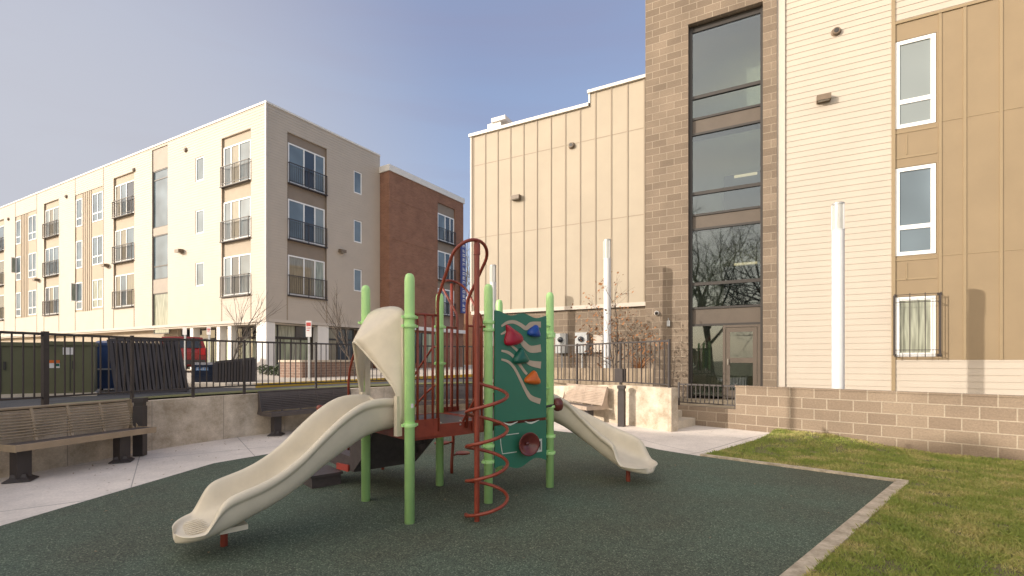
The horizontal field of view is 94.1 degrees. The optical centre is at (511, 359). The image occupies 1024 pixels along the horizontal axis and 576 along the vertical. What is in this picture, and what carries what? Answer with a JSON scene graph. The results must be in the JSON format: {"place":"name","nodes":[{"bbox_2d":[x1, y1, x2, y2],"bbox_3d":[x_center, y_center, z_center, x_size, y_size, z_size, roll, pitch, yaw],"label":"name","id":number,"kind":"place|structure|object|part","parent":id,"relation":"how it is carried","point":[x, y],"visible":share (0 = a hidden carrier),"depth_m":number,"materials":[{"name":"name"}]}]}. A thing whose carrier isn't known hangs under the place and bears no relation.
{"place":"outdoors","nodes":[
{"label":"outdoors","id":0,"kind":"place"},
{"bbox_2d":[0,383,471,411],"bbox_3d":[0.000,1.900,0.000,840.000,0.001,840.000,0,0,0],"label":"ground","id":1,"kind":"structure","parent":0,"point":[104,403],"depth_m":20.53,"materials":[{"name":"grey concrete"}]},
{"bbox_2d":[0,377,483,407],"bbox_3d":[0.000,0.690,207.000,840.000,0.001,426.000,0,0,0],"label":"street ground","id":2,"kind":"structure","parent":0,"point":[20,403],"depth_m":9.11,"materials":[{"name":"grey asphalt"}]},
{"bbox_2d":[1,342,40,397],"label":"utility cabinet","id":3,"kind":"object","parent":2,"relation":"on","point":[17,369],"visible":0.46,"depth_m":8.74,"materials":[{"name":"green metal"}]},
{"bbox_2d":[49,341,99,396],"bbox_3d":[-8.557,0.228,9.282,0.762,1.125,1.130,0,0,-38],"label":"utility cabinet","id":4,"kind":"object","parent":2,"relation":"on","point":[69,367],"visible":0.7,"depth_m":8.91,"materials":[{"name":"green metal"}]},
{"bbox_2d":[96,341,113,389],"bbox_3d":[-8.931,0.137,10.526,0.367,1.107,0.865,0,0,-35],"label":"waste bin","id":5,"kind":"object","parent":2,"relation":"on","point":[104,365],"visible":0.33,"depth_m":10.20,"materials":[{"name":"blue plastic"}]},
{"bbox_2d":[107,338,188,394],"bbox_3d":[-7.579,0.158,9.933,0.684,1.239,1.285,0,0,40],"label":"spare railing","id":6,"kind":"object","parent":2,"relation":"on","point":[144,364],"visible":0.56,"depth_m":9.87,"materials":[{"name":"brown metal"}]},
{"bbox_2d":[0,100,379,370],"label":"apartment building","id":7,"kind":"structure","parent":2,"relation":"on","point":[278,205],"depth_m":28.44,"materials":[{"name":"beige paint"}]},
{"bbox_2d":[0,295,3,319],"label":"window","id":8,"kind":"structure","parent":7,"relation":"in","point":[1,296],"depth_m":41.78,"materials":[{"name":"white glass"}]},
{"bbox_2d":[0,260,3,284],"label":"window","id":9,"kind":"structure","parent":7,"relation":"in","point":[1,262],"depth_m":41.76,"materials":[{"name":"white glass"}]},
{"bbox_2d":[0,225,3,249],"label":"window","id":10,"kind":"structure","parent":7,"relation":"in","point":[1,227],"depth_m":41.76,"materials":[{"name":"white glass"}]},
{"bbox_2d":[16,292,20,316],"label":"window","id":11,"kind":"structure","parent":7,"relation":"in","point":[18,295],"depth_m":39.92,"materials":[{"name":"white plastic"}]},
{"bbox_2d":[16,256,20,280],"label":"window","id":12,"kind":"structure","parent":7,"relation":"in","point":[18,259],"depth_m":39.92,"materials":[{"name":"glass"}]},
{"bbox_2d":[16,220,20,244],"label":"window","id":13,"kind":"structure","parent":7,"relation":"in","point":[18,223],"depth_m":39.92,"materials":[{"name":"white glass"}]},
{"bbox_2d":[28,290,35,314],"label":"window","id":14,"kind":"structure","parent":7,"relation":"in","point":[31,294],"depth_m":38.50,"materials":[{"name":"white glass"}]},
{"bbox_2d":[28,252,35,277],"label":"window","id":15,"kind":"structure","parent":7,"relation":"in","point":[32,256],"depth_m":38.51,"materials":[{"name":"glass"}]},
{"bbox_2d":[28,214,35,240],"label":"window","id":16,"kind":"structure","parent":7,"relation":"in","point":[31,219],"depth_m":38.50,"materials":[{"name":"white plastic"}]},
{"bbox_2d":[46,285,58,314],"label":"window","id":17,"kind":"structure","parent":7,"relation":"in","point":[52,293],"depth_m":36.77,"materials":[{"name":"white glass"}]},
{"bbox_2d":[46,246,58,275],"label":"window","id":18,"kind":"structure","parent":7,"relation":"in","point":[52,253],"depth_m":36.77,"materials":[{"name":"white glass"}]},
{"bbox_2d":[46,206,58,236],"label":"window","id":19,"kind":"structure","parent":7,"relation":"in","point":[52,214],"depth_m":36.77,"materials":[{"name":"white glass"}]},
{"bbox_2d":[76,282,81,309],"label":"window","id":20,"kind":"structure","parent":7,"relation":"in","point":[78,285],"depth_m":34.61,"materials":[{"name":"white glass"}]},
{"bbox_2d":[76,240,81,268],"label":"window","id":21,"kind":"structure","parent":7,"relation":"in","point":[78,243],"depth_m":34.62,"materials":[{"name":"white plastic"}]},
{"bbox_2d":[76,198,81,226],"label":"window","id":22,"kind":"structure","parent":7,"relation":"in","point":[78,202],"depth_m":34.61,"materials":[{"name":"white plastic"}]},
{"bbox_2d":[92,278,102,307],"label":"window","id":23,"kind":"structure","parent":7,"relation":"in","point":[97,285],"depth_m":33.24,"materials":[{"name":"white plastic"}]},
{"bbox_2d":[92,235,102,265],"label":"window","id":24,"kind":"structure","parent":7,"relation":"in","point":[97,242],"depth_m":33.24,"materials":[{"name":"white plastic"}]},
{"bbox_2d":[92,191,102,222],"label":"window","id":25,"kind":"structure","parent":7,"relation":"in","point":[97,198],"depth_m":33.24,"materials":[{"name":"glass"}]},
{"bbox_2d":[115,273,133,307],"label":"window","id":26,"kind":"structure","parent":7,"relation":"in","point":[125,281],"depth_m":31.64,"materials":[{"name":"white glass"}]},
{"bbox_2d":[115,226,133,261],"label":"window","id":27,"kind":"structure","parent":7,"relation":"in","point":[126,235],"depth_m":31.64,"materials":[{"name":"white glass"}]},
{"bbox_2d":[115,180,133,216],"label":"window","id":28,"kind":"structure","parent":7,"relation":"in","point":[126,189],"depth_m":31.64,"materials":[{"name":"white glass"}]},
{"bbox_2d":[153,167,167,228],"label":"window","id":29,"kind":"structure","parent":7,"relation":"in","point":[160,177],"depth_m":29.55,"materials":[{"name":"grey glass"}]},
{"bbox_2d":[153,233,167,279],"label":"window","id":30,"kind":"structure","parent":7,"relation":"in","point":[160,242],"depth_m":29.55,"materials":[{"name":"grey glass"}]},
{"bbox_2d":[153,292,169,333],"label":"window","id":31,"kind":"structure","parent":7,"relation":"in","point":[160,300],"depth_m":29.55,"materials":[{"name":"brown glass"}]},
{"bbox_2d":[174,249,183,252],"bbox_3d":[-19.634,-6.397,28.074,0.420,0.206,0.298,0,0,28],"label":"wall lamp","id":32,"kind":"object","parent":7,"relation":"attached to","point":[178,250],"visible":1,"depth_m":28.00,"materials":[{"name":"brown metal"}]},
{"bbox_2d":[196,262,203,285],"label":"window","id":33,"kind":"structure","parent":7,"relation":"in","point":[199,266],"depth_m":27.42,"materials":[{"name":"white glass"}]},
{"bbox_2d":[196,209,203,233],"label":"window","id":34,"kind":"structure","parent":7,"relation":"in","point":[200,213],"depth_m":27.42,"materials":[{"name":"glass"}]},
{"bbox_2d":[196,156,203,181],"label":"window","id":35,"kind":"structure","parent":7,"relation":"in","point":[199,161],"depth_m":27.42,"materials":[{"name":"white glass"}]},
{"bbox_2d":[224,253,250,295],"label":"window","id":36,"kind":"structure","parent":7,"relation":"in","point":[237,264],"depth_m":25.80,"materials":[{"name":"white glass"}]},
{"bbox_2d":[224,196,250,240],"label":"window","id":37,"kind":"structure","parent":7,"relation":"in","point":[238,208],"depth_m":25.80,"materials":[{"name":"glass"}]},
{"bbox_2d":[224,139,250,184],"bbox_3d":[-14.889,-10.625,25.833,2.422,2.144,0.060,0,0,28],"label":"window","id":38,"kind":"structure","parent":7,"relation":"in","point":[242,150],"depth_m":25.80,"materials":[{"name":"glass"}]},
{"bbox_2d":[288,255,324,298],"bbox_3d":[-11.477,-4.575,26.621,0.060,2.144,2.288,0,0,32],"label":"window","id":39,"kind":"structure","parent":7,"relation":"in","point":[298,266],"depth_m":26.56,"materials":[{"name":"grey glass"}]},
{"bbox_2d":[288,199,324,246],"bbox_3d":[-11.477,-7.595,26.621,0.060,2.144,2.288,0,0,32],"label":"window","id":40,"kind":"structure","parent":7,"relation":"in","point":[299,211],"depth_m":26.56,"materials":[{"name":"grey glass"}]},
{"bbox_2d":[288,142,324,193],"bbox_3d":[-11.477,-10.625,26.621,0.060,2.144,2.288,0,0,32],"label":"window","id":41,"kind":"structure","parent":7,"relation":"in","point":[297,155],"depth_m":26.56,"materials":[{"name":"glass"}]},
{"bbox_2d":[338,249,346,253],"bbox_3d":[-10.093,-6.449,28.362,0.278,0.206,0.360,0,0,32],"label":"wall lamp","id":42,"kind":"object","parent":7,"relation":"attached to","point":[343,251],"visible":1,"depth_m":28.26,"materials":[{"name":"metal"}]},
{"bbox_2d":[354,269,361,291],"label":"window","id":43,"kind":"structure","parent":7,"relation":"in","point":[357,273],"depth_m":29.56,"materials":[{"name":"blue glass"}]},
{"bbox_2d":[354,220,361,243],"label":"window","id":44,"kind":"structure","parent":7,"relation":"in","point":[357,224],"depth_m":29.57,"materials":[{"name":"glass"}]},
{"bbox_2d":[354,170,361,194],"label":"window","id":45,"kind":"structure","parent":7,"relation":"in","point":[357,176],"depth_m":29.56,"materials":[{"name":"glass"}]},
{"bbox_2d":[195,362,212,381],"bbox_3d":[-8.241,0.385,12.726,0.533,0.610,0.865,0,0,-35],"label":"waste bin","id":46,"kind":"object","parent":2,"relation":"on","point":[209,371],"visible":0.52,"depth_m":12.43,"materials":[{"name":"blue plastic"}]},
{"bbox_2d":[219,290,286,358],"bbox_3d":[-7.662,-0.711,13.974,1.576,2.808,1.318,0,0,18],"label":"bare tree","id":47,"kind":"object","parent":2,"relation":"on","point":[241,339],"visible":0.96,"depth_m":13.82,"materials":[{"name":"brown plant"}]},
{"bbox_2d":[278,360,356,377],"bbox_3d":[-6.569,0.355,16.518,1.157,0.670,2.539,0,0,32],"label":"brick planter","id":48,"kind":"object","parent":2,"relation":"on","point":[330,368],"visible":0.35,"depth_m":15.78,"materials":[{"name":"brick"}]},
{"bbox_2d":[310,279,351,359],"bbox_3d":[-7.010,-1.202,18.709,1.414,3.793,2.382,0,0,0],"label":"bare tree","id":49,"kind":"object","parent":48,"relation":"in","point":[339,325],"visible":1,"depth_m":18.72,"materials":[{"name":"brown plant"}]},
{"bbox_2d":[253,374,470,392],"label":"yellow kerb","id":50,"kind":"structure","parent":2,"relation":"on","point":[421,377],"depth_m":13.16,"materials":[{"name":"paint"}]},
{"bbox_2d":[354,164,464,367],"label":"brick building","id":51,"kind":"structure","parent":2,"relation":"on","point":[421,229],"depth_m":33.05,"materials":[{"name":"red brick"}]},
{"bbox_2d":[438,213,453,243],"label":"window","id":52,"kind":"structure","parent":51,"relation":"in","point":[445,222],"depth_m":35.42,"materials":[{"name":"glass"}]},
{"bbox_2d":[438,250,453,279],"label":"window","id":53,"kind":"structure","parent":51,"relation":"in","point":[443,257],"depth_m":35.36,"materials":[{"name":"grey glass"}]},
{"bbox_2d":[438,288,453,315],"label":"window","id":54,"kind":"structure","parent":51,"relation":"in","point":[447,291],"depth_m":35.56,"materials":[{"name":"glass"}]},
{"bbox_2d":[460,244,465,312],"bbox_3d":[-3.832,-6.264,36.789,0.312,5.392,0.500,0,0,32],"label":"blade sign","id":55,"kind":"object","parent":51,"relation":"attached to","point":[462,276],"visible":0.92,"depth_m":36.57,"materials":[{"name":"metal"}]},
{"bbox_2d":[466,231,469,296],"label":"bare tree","id":56,"kind":"object","parent":2,"relation":"on","point":[468,273],"visible":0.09,"depth_m":64.45,"materials":[{"name":"brown plant"}]},
{"bbox_2d":[468,0,1023,399],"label":"apartment building","id":57,"kind":"structure","parent":2,"relation":"on","point":[710,168],"depth_m":12.39,"materials":[{"name":"brown metal"}]},
{"bbox_2d":[487,115,511,128],"bbox_3d":[-0.420,-8.306,17.389,0.770,0.760,0.700,0,0,28],"label":"rooftop unit","id":58,"kind":"object","parent":57,"relation":"on","point":[500,120],"visible":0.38,"depth_m":17.12,"materials":[{"name":"white metal"}]},
{"bbox_2d":[511,194,520,200],"bbox_3d":[0.131,-5.461,16.050,0.300,0.154,0.178,0,0,28],"label":"wall lamp","id":59,"kind":"object","parent":57,"relation":"attached to","point":[515,197],"visible":1,"depth_m":15.99,"materials":[{"name":"brown metal"}]},
{"bbox_2d":[555,333,567,367],"bbox_3d":[1.582,0.110,15.291,0.354,1.880,0.268,0,0,28],"label":"meter box","id":60,"kind":"object","parent":57,"relation":"attached to","point":[561,338],"visible":0.78,"depth_m":15.23,"materials":[{"name":"grey metal"}]},
{"bbox_2d":[568,142,574,148],"bbox_3d":[1.889,-6.816,15.157,0.225,0.225,0.100,0,0,28],"label":"exhaust vent","id":61,"kind":"object","parent":57,"relation":"attached to","point":[571,145],"visible":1,"depth_m":15.13,"materials":[{"name":"brown metal"}]},
{"bbox_2d":[575,332,588,367],"bbox_3d":[2.186,0.102,14.969,0.391,1.896,0.268,0,0,28],"label":"meter box","id":62,"kind":"object","parent":57,"relation":"attached to","point":[583,336],"visible":0.74,"depth_m":14.90,"materials":[{"name":"grey metal"}]},
{"bbox_2d":[593,335,603,351],"bbox_3d":[2.688,-0.487,14.791,0.296,0.527,0.108,0,0,28],"label":"electric cabinet","id":63,"kind":"object","parent":57,"relation":"attached to","point":[599,339],"visible":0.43,"depth_m":14.75,"materials":[{"name":"beige metal"}]},
{"bbox_2d":[689,5,762,397],"bbox_3d":[5.902,-4.185,13.204,1.864,10.550,0.120,0,0,28],"label":"stair window","id":64,"kind":"structure","parent":57,"relation":"in","point":[753,114],"depth_m":13.18,"materials":[{"name":"brown metal"}]},
{"bbox_2d":[723,324,759,398],"bbox_3d":[6.256,0.073,12.991,0.922,2.033,0.123,0,0,28],"label":"door","id":65,"kind":"structure","parent":57,"relation":"in","point":[755,328],"depth_m":13.01,"materials":[{"name":"brown metal"}]},
{"bbox_2d":[816,92,830,103],"bbox_3d":[7.812,-6.552,11.933,0.300,0.165,0.198,0,0,28],"label":"wall lamp","id":66,"kind":"object","parent":57,"relation":"attached to","point":[823,98],"visible":1,"depth_m":11.87,"materials":[{"name":"brown metal"}]},
{"bbox_2d":[831,27,841,36],"bbox_3d":[8.073,-8.173,11.851,0.225,0.225,0.100,0,0,28],"label":"exhaust vent","id":67,"kind":"object","parent":57,"relation":"attached to","point":[835,31],"visible":1,"depth_m":11.83,"materials":[{"name":"brown metal"}]},
{"bbox_2d":[895,33,935,129],"bbox_3d":[9.479,-6.514,11.213,0.745,2.063,0.090,0,0,28],"label":"window","id":68,"kind":"structure","parent":57,"relation":"in","point":[915,58],"depth_m":11.19,"materials":[{"name":"grey glass"}]},
{"bbox_2d":[895,163,935,256],"bbox_3d":[9.479,-3.497,11.213,0.745,2.075,0.090,0,0,28],"label":"window","id":69,"kind":"structure","parent":57,"relation":"in","point":[915,186],"depth_m":11.19,"materials":[{"name":"glass"}]},
{"bbox_2d":[895,296,935,355],"bbox_3d":[9.479,-0.774,11.213,0.745,1.404,0.090,0,0,28],"label":"window","id":70,"kind":"structure","parent":57,"relation":"in","point":[917,308],"depth_m":11.19,"materials":[{"name":"white glass"}]},
{"bbox_2d":[56,381,483,403],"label":"verge","id":71,"kind":"structure","parent":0,"point":[207,393],"depth_m":10.15,"materials":[{"name":"green concrete"}]},
{"bbox_2d":[490,264,496,327],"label":"light column","id":72,"kind":"structure","parent":71,"relation":"on","point":[493,282],"depth_m":14.28,"materials":[{"name":"white paint"}]},
{"bbox_2d":[0,0,644,295],"label":"sky","id":73,"kind":"structure","parent":0,"point":[86,85],"materials":[{"name":"blue"}]},
{"bbox_2d":[183,365,470,396],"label":"pavement","id":74,"kind":"structure","parent":0,"point":[259,379],"depth_m":14.73,"materials":[{"name":"grey concrete"}]},
{"bbox_2d":[162,336,205,366],"bbox_3d":[-15.904,-0.200,22.967,1.880,1.680,4.580,0,0,-35],"label":"parked car","id":75,"kind":"object","parent":74,"relation":"on","point":[203,353],"visible":0.15,"depth_m":21.49,"materials":[{"name":"red paint"}]},
{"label":"rear window","id":76,"kind":"part","parent":75,"relation":"part of","materials":[{"name":"grey glass"}]},
{"bbox_2d":[183,328,186,366],"bbox_3d":[-11.425,-0.260,16.636,0.143,1.701,0.042,0,0,0],"label":"parking sign","id":77,"kind":"object","parent":74,"relation":"on","point":[184,331],"visible":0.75,"depth_m":16.63,"materials":[{"name":"metal"}]},
{"bbox_2d":[207,327,210,361],"bbox_3d":[-10.273,-0.253,16.145,0.139,1.686,0.046,0,0,0],"label":"parking sign","id":78,"kind":"object","parent":74,"relation":"on","point":[208,331],"visible":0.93,"depth_m":16.14,"materials":[{"name":"metal"}]},
{"bbox_2d":[214,357,255,382],"bbox_3d":[-7.237,0.396,12.451,0.949,0.913,0.288,0,0,-35],"label":"spare railing","id":79,"kind":"object","parent":74,"relation":"on","point":[229,370],"visible":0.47,"depth_m":12.42,"materials":[{"name":"brown metal"}]},
{"bbox_2d":[257,364,276,374],"bbox_3d":[-9.436,0.407,18.291,0.839,0.478,0.606,0,0,0],"label":"shrub","id":80,"kind":"object","parent":74,"relation":"on","point":[264,369],"visible":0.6,"depth_m":18.20,"materials":[{"name":"green plant"}]},
{"bbox_2d":[267,364,278,375],"bbox_3d":[-8.380,0.408,17.141,0.854,0.473,0.608,0,0,0],"label":"shrub","id":81,"kind":"object","parent":74,"relation":"on","point":[276,371],"visible":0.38,"depth_m":17.02,"materials":[{"name":"green plant"}]},
{"bbox_2d":[306,321,311,377],"bbox_3d":[-6.330,-0.305,14.837,0.175,1.790,0.046,0,0,0],"label":"parking sign","id":82,"kind":"object","parent":74,"relation":"on","point":[308,329],"visible":0.98,"depth_m":14.83,"materials":[{"name":"metal"}]},
{"bbox_2d":[463,297,472,364],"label":"distant building","id":83,"kind":"structure","parent":74,"relation":"on","point":[470,328],"depth_m":52.00,"materials":[{"name":"beige brick"}]},
{"bbox_2d":[0,422,768,525],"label":"paving","id":84,"kind":"structure","parent":0,"point":[48,490],"depth_m":7.05,"materials":[{"name":"concrete"}]},
{"bbox_2d":[0,399,155,483],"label":"bench","id":85,"kind":"object","parent":84,"relation":"on","point":[20,461],"visible":1,"depth_m":6.63,"materials":[{"name":"metal"}]},
{"bbox_2d":[132,397,147,456],"bbox_3d":[-6.000,1.085,7.680,0.156,0.930,0.156,0,0,-12],"label":"bollard","id":86,"kind":"object","parent":84,"relation":"on","point":[140,419],"visible":0.96,"depth_m":7.62,"materials":[{"name":"brown metal"}]},
{"bbox_2d":[257,387,350,435],"bbox_3d":[-4.358,1.100,10.458,0.620,0.900,2.124,0,0,38],"label":"bench","id":87,"kind":"object","parent":84,"relation":"on","point":[270,400],"visible":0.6,"depth_m":10.16,"materials":[{"name":"metal"}]},
{"bbox_2d":[0,385,677,477],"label":"concrete wall","id":88,"kind":"structure","parent":84,"relation":"on","point":[181,421],"depth_m":8.96,"materials":[{"name":"beige concrete"}]},
{"bbox_2d":[0,331,670,408],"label":"fence","id":89,"kind":"object","parent":88,"relation":"on","point":[44,396],"visible":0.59,"depth_m":8.99,"materials":[{"name":"brown metal"}]},
{"bbox_2d":[614,368,625,382],"bbox_3d":[2.497,0.370,10.992,0.120,0.320,0.260,0,0,-33],"label":"junction box","id":90,"kind":"object","parent":89,"relation":"attached to","point":[618,375],"visible":0.9,"depth_m":10.93,"materials":[{"name":"grey metal"}]},
{"bbox_2d":[0,431,892,575],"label":"rubber surface","id":91,"kind":"object","parent":84,"relation":"on","point":[592,512],"visible":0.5,"depth_m":4.46,"materials":[{"name":"rubber"}]},
{"bbox_2d":[172,238,657,546],"bbox_3d":[-0.936,0.210,5.545,4.979,2.721,3.088,0,0,-42],"label":"playground structure","id":92,"kind":"object","parent":91,"relation":"on","point":[521,410],"visible":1,"depth_m":4.93,"materials":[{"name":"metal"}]},
{"bbox_2d":[415,384,483,406],"bbox_3d":[-1.829,1.110,12.418,2.224,0.880,0.620,0,0,-21],"label":"bench","id":93,"kind":"object","parent":84,"relation":"on","point":[461,391],"visible":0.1,"depth_m":12.55,"materials":[{"name":"metal"}]},
{"bbox_2d":[563,383,608,415],"bbox_3d":[1.581,1.090,11.628,0.620,0.920,1.774,0,0,-25],"label":"bench","id":94,"kind":"object","parent":84,"relation":"on","point":[592,395],"visible":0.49,"depth_m":11.37,"materials":[{"name":"wood"}]},
{"bbox_2d":[617,385,625,426],"bbox_3d":[2.400,1.035,10.420,0.156,0.930,0.156,0,0,30],"label":"bollard","id":95,"kind":"object","parent":84,"relation":"on","point":[621,406],"visible":0.86,"depth_m":10.36,"materials":[{"name":"grey metal"}]},
{"bbox_2d":[678,410,694,428],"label":"steps","id":96,"kind":"structure","parent":84,"relation":"on","point":[684,422],"depth_m":10.38,"materials":[{"name":"concrete"}]},
{"bbox_2d":[678,405,735,428],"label":"cheek wall","id":97,"kind":"structure","parent":84,"relation":"on","point":[718,417],"depth_m":10.37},
{"bbox_2d":[678,382,736,408],"bbox_3d":[4.292,0.785,10.525,1.285,0.530,0.042,0,0,44],"label":"railing","id":98,"kind":"object","parent":97,"relation":"on","point":[700,385],"visible":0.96,"depth_m":10.52,"materials":[{"name":"brown metal"}]},
{"bbox_2d":[700,454,908,481],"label":"curb","id":99,"kind":"structure","parent":84,"relation":"on","point":[808,468],"depth_m":6.66,"materials":[{"name":"beige concrete"}]},
{"bbox_2d":[780,480,908,575],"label":"curb","id":100,"kind":"structure","parent":84,"relation":"on","point":[844,530],"depth_m":4.12,"materials":[{"name":"beige concrete"}]},
{"bbox_2d":[735,385,1023,460],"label":"block wall","id":101,"kind":"structure","parent":84,"relation":"on","point":[984,425],"depth_m":8.14,"materials":[{"name":"beige brick"}]},
{"bbox_2d":[680,395,734,407],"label":"terrace","id":102,"kind":"structure","parent":0,"point":[711,401],"depth_m":12.34,"materials":[{"name":"concrete"}]},
{"bbox_2d":[554,368,653,385],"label":"ramp wall","id":103,"kind":"structure","parent":102,"relation":"on","point":[572,376],"depth_m":12.58,"materials":[{"name":"concrete"}]},
{"bbox_2d":[626,354,652,367],"bbox_3d":[3.342,0.213,12.484,0.850,0.675,0.799,0,0,18],"label":"dry grass clump","id":104,"kind":"object","parent":103,"relation":"on","point":[639,364],"visible":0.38,"depth_m":12.40,"materials":[{"name":"brown plant"}]},
{"bbox_2d":[603,239,610,367],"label":"light column","id":105,"kind":"structure","parent":102,"relation":"on","point":[607,269],"depth_m":12.95,"materials":[{"name":"white metal"}]},
{"bbox_2d":[570,271,667,367],"bbox_3d":[3.015,-0.678,13.334,3.612,3.753,2.592,0,0,-45],"label":"tree","id":106,"kind":"object","parent":102,"relation":"on","point":[617,333],"visible":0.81,"depth_m":13.12,"materials":[{"name":"brown plant"}]},
{"bbox_2d":[831,201,844,388],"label":"light column","id":107,"kind":"structure","parent":102,"relation":"on","point":[837,295],"depth_m":9.09,"materials":[{"name":"white paint"}]},
{"bbox_2d":[706,428,1023,575],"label":"lawn","id":108,"kind":"structure","parent":0,"point":[866,523],"depth_m":5.07,"materials":[{"name":"plant"}]}
]}

